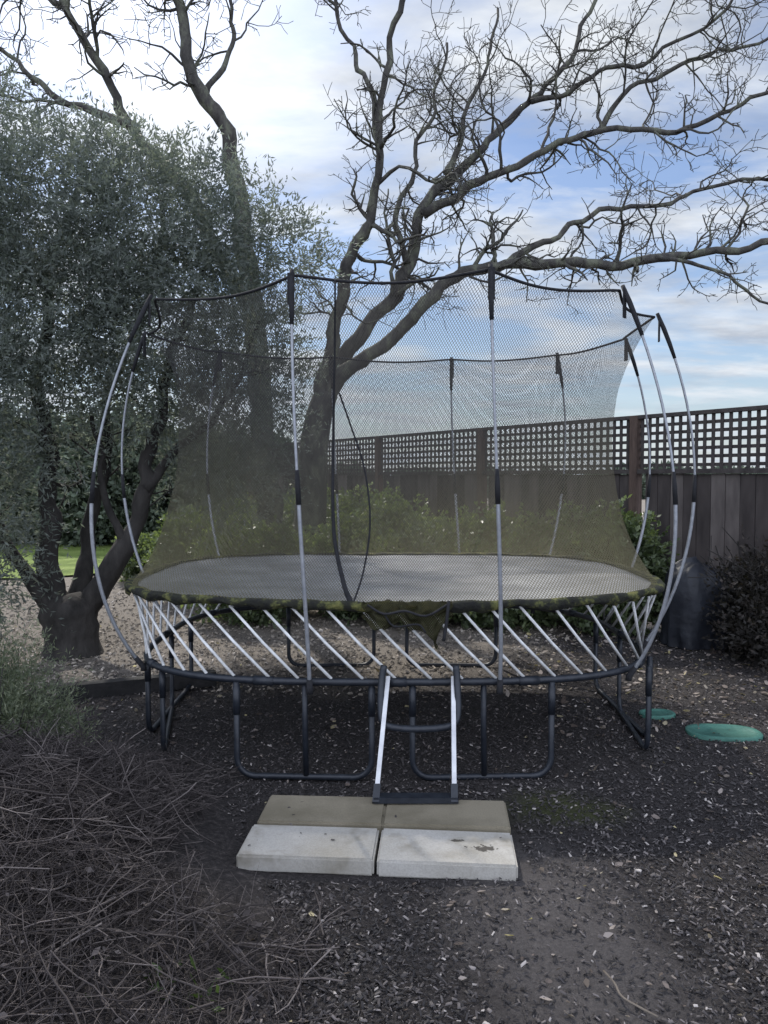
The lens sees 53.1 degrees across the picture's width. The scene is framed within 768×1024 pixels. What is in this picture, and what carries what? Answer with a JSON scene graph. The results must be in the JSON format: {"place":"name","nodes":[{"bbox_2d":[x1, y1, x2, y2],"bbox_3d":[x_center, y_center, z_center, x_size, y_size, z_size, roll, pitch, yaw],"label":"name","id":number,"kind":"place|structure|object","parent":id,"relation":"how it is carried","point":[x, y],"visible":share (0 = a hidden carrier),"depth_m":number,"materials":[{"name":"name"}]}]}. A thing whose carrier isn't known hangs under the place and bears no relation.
{"place":"outdoors","nodes":[
{"label":"outdoors","id":0,"kind":"place"},
{"bbox_2d":[0,514,174,577],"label":"lawn","id":1,"kind":"structure","parent":0,"point":[68,564],"depth_m":14.32,"materials":[{"name":"green plant"}]},
{"bbox_2d":[0,400,123,544],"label":"hedge","id":2,"kind":"object","parent":1,"relation":"on","point":[13,495],"visible":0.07,"depth_m":16.65,"materials":[{"name":"green plant"}]},
{"bbox_2d":[18,389,231,546],"bbox_3d":[-5.726,-1.028,16.942,4.616,3.778,3.867,1,3,29],"label":"hedge","id":3,"kind":"object","parent":1,"relation":"on","point":[76,510],"visible":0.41,"depth_m":16.11,"materials":[{"name":"green plant"}]},
{"bbox_2d":[0,584,589,696],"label":"gravel","id":4,"kind":"structure","parent":0,"point":[447,675],"depth_m":6.65,"materials":[{"name":"beige gravel"}]},
{"bbox_2d":[0,498,767,1023],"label":"ground","id":5,"kind":"structure","parent":0,"point":[622,946],"depth_m":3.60,"materials":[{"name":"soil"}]},
{"bbox_2d":[56,669,215,701],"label":"timber beam","id":6,"kind":"structure","parent":5,"relation":"on","point":[115,687],"depth_m":5.29,"materials":[{"name":"wood"}]},
{"bbox_2d":[111,531,173,582],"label":"shrub","id":7,"kind":"object","parent":5,"relation":"on","point":[131,569],"visible":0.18,"depth_m":10.90,"materials":[{"name":"green plant"}]},
{"bbox_2d":[0,0,292,533],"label":"bare tree","id":8,"kind":"object","parent":5,"relation":"on","point":[211,107],"visible":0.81,"depth_m":8.42,"materials":[{"name":"brown plant"}]},
{"bbox_2d":[0,764,293,1023],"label":"soil mound","id":9,"kind":"object","parent":5,"relation":"on","point":[220,832],"visible":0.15,"depth_m":2.48,"materials":[{"name":"brown soil"}]},
{"bbox_2d":[0,608,102,767],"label":"rosemary plant","id":10,"kind":"object","parent":9,"relation":"on","point":[14,703],"visible":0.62,"depth_m":3.75,"materials":[{"name":"green plant"}]},
{"bbox_2d":[73,957,150,995],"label":"weed","id":11,"kind":"object","parent":9,"relation":"on","point":[146,977],"visible":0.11,"depth_m":2.20,"materials":[{"name":"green plant"}]},
{"bbox_2d":[0,705,354,1023],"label":"brush pile","id":12,"kind":"object","parent":9,"relation":"on","point":[115,771],"visible":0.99,"depth_m":2.41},
{"bbox_2d":[144,954,233,1014],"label":"weed","id":13,"kind":"object","parent":9,"relation":"on","point":[208,990],"visible":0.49,"depth_m":2.15,"materials":[{"name":"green plant"}]},
{"bbox_2d":[0,51,370,661],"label":"olive tree","id":14,"kind":"object","parent":5,"relation":"on","point":[69,618],"visible":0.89,"depth_m":6.22,"materials":[{"name":"green plant"}]},
{"bbox_2d":[137,504,303,606],"bbox_3d":[-1.944,0.492,9.286,2.116,1.242,1.449,0,3,0],"label":"shrub","id":15,"kind":"object","parent":5,"relation":"on","point":[154,540],"visible":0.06,"depth_m":9.16,"materials":[{"name":"green plant"}]},
{"bbox_2d":[168,421,298,516],"bbox_3d":[-3.550,-0.769,18.693,4.288,3.116,2.997,0,3,0],"label":"hedge","id":16,"kind":"object","parent":5,"relation":"on","point":[289,440],"visible":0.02,"depth_m":18.08,"materials":[{"name":"green plant"}]},
{"bbox_2d":[180,514,314,628],"bbox_3d":[-1.372,0.600,7.892,1.498,1.158,1.203,-1,3,-14],"label":"shrub","id":17,"kind":"object","parent":5,"relation":"on","point":[259,615],"visible":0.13,"depth_m":7.74,"materials":[{"name":"green plant"}]},
{"bbox_2d":[216,492,290,516],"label":"shrub","id":18,"kind":"object","parent":5,"relation":"on","point":[243,504],"depth_m":13.43,"materials":[{"name":"green plant"}]},
{"bbox_2d":[236,824,378,875],"bbox_3d":[-0.291,1.329,3.034,0.525,0.066,0.268,0,2,4],"label":"concrete paver","id":19,"kind":"object","parent":5,"relation":"on","point":[308,849],"visible":0.98,"depth_m":2.96,"materials":[{"name":"grey concrete"}]},
{"bbox_2d":[282,481,344,528],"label":"shrub","id":20,"kind":"object","parent":5,"relation":"on","point":[294,506],"depth_m":11.07,"materials":[{"name":"green plant"}]},
{"bbox_2d":[257,795,385,838],"bbox_3d":[-0.259,1.312,3.320,0.525,0.066,0.268,0,3,4],"label":"concrete paver","id":21,"kind":"object","parent":5,"relation":"on","point":[341,811],"visible":0.73,"depth_m":3.28,"materials":[{"name":"grey concrete"}]},
{"bbox_2d":[278,508,400,619],"bbox_3d":[-0.513,0.552,8.368,1.835,1.211,1.459,2,3,37],"label":"shrub","id":22,"kind":"object","parent":5,"relation":"on","point":[343,614],"visible":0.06,"depth_m":8.14,"materials":[{"name":"green plant"}]},
{"bbox_2d":[326,482,413,522],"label":"shrub","id":23,"kind":"object","parent":5,"relation":"on","point":[360,500],"visible":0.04,"depth_m":10.26,"materials":[{"name":"green plant"}]},
{"bbox_2d":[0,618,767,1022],"bbox_3d":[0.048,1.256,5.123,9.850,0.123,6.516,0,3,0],"label":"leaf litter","id":24,"kind":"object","parent":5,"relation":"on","point":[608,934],"visible":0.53,"depth_m":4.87,"materials":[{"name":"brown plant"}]},
{"bbox_2d":[89,263,696,780],"bbox_3d":[0.054,0.024,4.970,3.656,2.497,2.800,0,3,0],"label":"trampoline","id":25,"kind":"object","parent":5,"relation":"on","point":[401,587],"visible":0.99,"depth_m":3.96,"materials":[{"name":"black fabric"}]},
{"bbox_2d":[343,490,454,538],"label":"shrub","id":26,"kind":"object","parent":5,"relation":"on","point":[393,511],"visible":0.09,"depth_m":9.22,"materials":[{"name":"green plant"}]},
{"bbox_2d":[339,512,462,630],"bbox_3d":[0.249,0.589,7.925,1.373,1.189,1.474,2,3,31],"label":"shrub","id":27,"kind":"object","parent":5,"relation":"on","point":[398,546],"visible":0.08,"depth_m":7.73,"materials":[{"name":"green plant"}]},
{"bbox_2d":[76,419,767,498],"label":"tree line","id":28,"kind":"object","parent":5,"relation":"on","point":[644,484],"visible":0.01,"depth_m":55.66,"materials":[{"name":"green plant"}]},
{"bbox_2d":[382,800,510,834],"bbox_3d":[0.264,1.312,3.283,0.525,0.066,0.268,0,2,4],"label":"concrete paver","id":29,"kind":"object","parent":5,"relation":"on","point":[478,815],"visible":0.66,"depth_m":3.23,"materials":[{"name":"grey concrete"}]},
{"bbox_2d":[372,665,461,803],"bbox_3d":[0.158,1.008,3.543,0.419,0.540,0.419,0,3,0],"label":"ladder","id":30,"kind":"object","parent":29,"relation":"on","point":[451,797],"visible":1,"depth_m":3.56,"materials":[{"name":"metal"}]},
{"bbox_2d":[377,828,517,880],"bbox_3d":[0.244,1.333,2.997,0.525,0.066,0.268,0,3,4],"label":"concrete paver","id":31,"kind":"object","parent":5,"relation":"on","point":[418,853],"visible":1,"depth_m":2.92,"materials":[{"name":"grey concrete"}]},
{"bbox_2d":[420,501,526,552],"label":"shrub","id":32,"kind":"object","parent":5,"relation":"on","point":[464,525],"visible":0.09,"depth_m":8.52,"materials":[{"name":"green plant"}]},
{"bbox_2d":[444,530,557,633],"bbox_3d":[1.056,0.676,7.643,1.411,1.023,1.035,2,3,39],"label":"shrub","id":33,"kind":"object","parent":5,"relation":"on","point":[510,615],"visible":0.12,"depth_m":7.55,"materials":[{"name":"green plant"}]},
{"bbox_2d":[247,405,767,624],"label":"fence","id":34,"kind":"object","parent":5,"relation":"on","point":[730,504],"visible":0.28,"depth_m":7.42,"materials":[{"name":"brown wood"}]},
{"bbox_2d":[275,0,767,539],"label":"oak tree","id":35,"kind":"object","parent":5,"relation":"on","point":[429,206],"visible":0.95,"depth_m":9.63,"materials":[{"name":"brown plant"}]},
{"bbox_2d":[501,503,584,626],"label":"shrub","id":36,"kind":"object","parent":5,"relation":"on","point":[551,620],"visible":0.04,"depth_m":7.75,"materials":[{"name":"green plant"}]},
{"bbox_2d":[539,494,679,639],"bbox_3d":[2.112,0.520,7.299,1.366,1.384,1.147,-2,4,-44],"label":"shrub","id":37,"kind":"object","parent":5,"relation":"on","point":[649,553],"visible":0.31,"depth_m":7.17,"materials":[{"name":"green plant"}]},
{"bbox_2d":[603,970,657,1017],"bbox_3d":[0.688,1.375,2.191,0.038,0.014,0.214,-1,3,-26],"label":"stick","id":38,"kind":"object","parent":5,"relation":"on","point":[626,999],"visible":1,"depth_m":2.16,"materials":[{"name":"wood"}]},
{"bbox_2d":[639,709,675,719],"bbox_3d":[1.720,1.276,4.842,0.221,0.031,0.163,0,3,0],"label":"valve box lid","id":39,"kind":"object","parent":5,"relation":"on","point":[658,714],"visible":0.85,"depth_m":4.81,"materials":[{"name":"green plastic"}]},
{"bbox_2d":[659,557,735,649],"bbox_3d":[2.817,0.790,6.865,0.658,0.788,0.479,0,3,0],"label":"covered grill","id":40,"kind":"object","parent":5,"relation":"on","point":[683,625],"visible":0.56,"depth_m":6.67,"materials":[{"name":"black fabric"}]},
{"bbox_2d":[685,723,762,741],"bbox_3d":[1.980,1.288,4.482,0.421,0.031,0.269,0,3,0],"label":"valve box lid","id":41,"kind":"object","parent":5,"relation":"on","point":[723,732],"visible":0.99,"depth_m":4.45,"materials":[{"name":"green plastic"}]},
{"bbox_2d":[688,527,767,653],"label":"dark shrub","id":42,"kind":"object","parent":5,"relation":"on","point":[721,576],"visible":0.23,"depth_m":6.54,"materials":[{"name":"green plant"}]},
{"bbox_2d":[701,524,767,658],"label":"dark shrub","id":43,"kind":"object","parent":5,"relation":"on","point":[749,584],"visible":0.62,"depth_m":6.30,"materials":[{"name":"green plant"}]},
{"bbox_2d":[708,586,767,680],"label":"dark shrub","id":44,"kind":"object","parent":5,"relation":"on","point":[753,643],"visible":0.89,"depth_m":6.11,"materials":[{"name":"green plant"}]},
{"bbox_2d":[0,0,767,474],"label":"sky","id":45,"kind":"structure","parent":0,"point":[271,89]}
]}

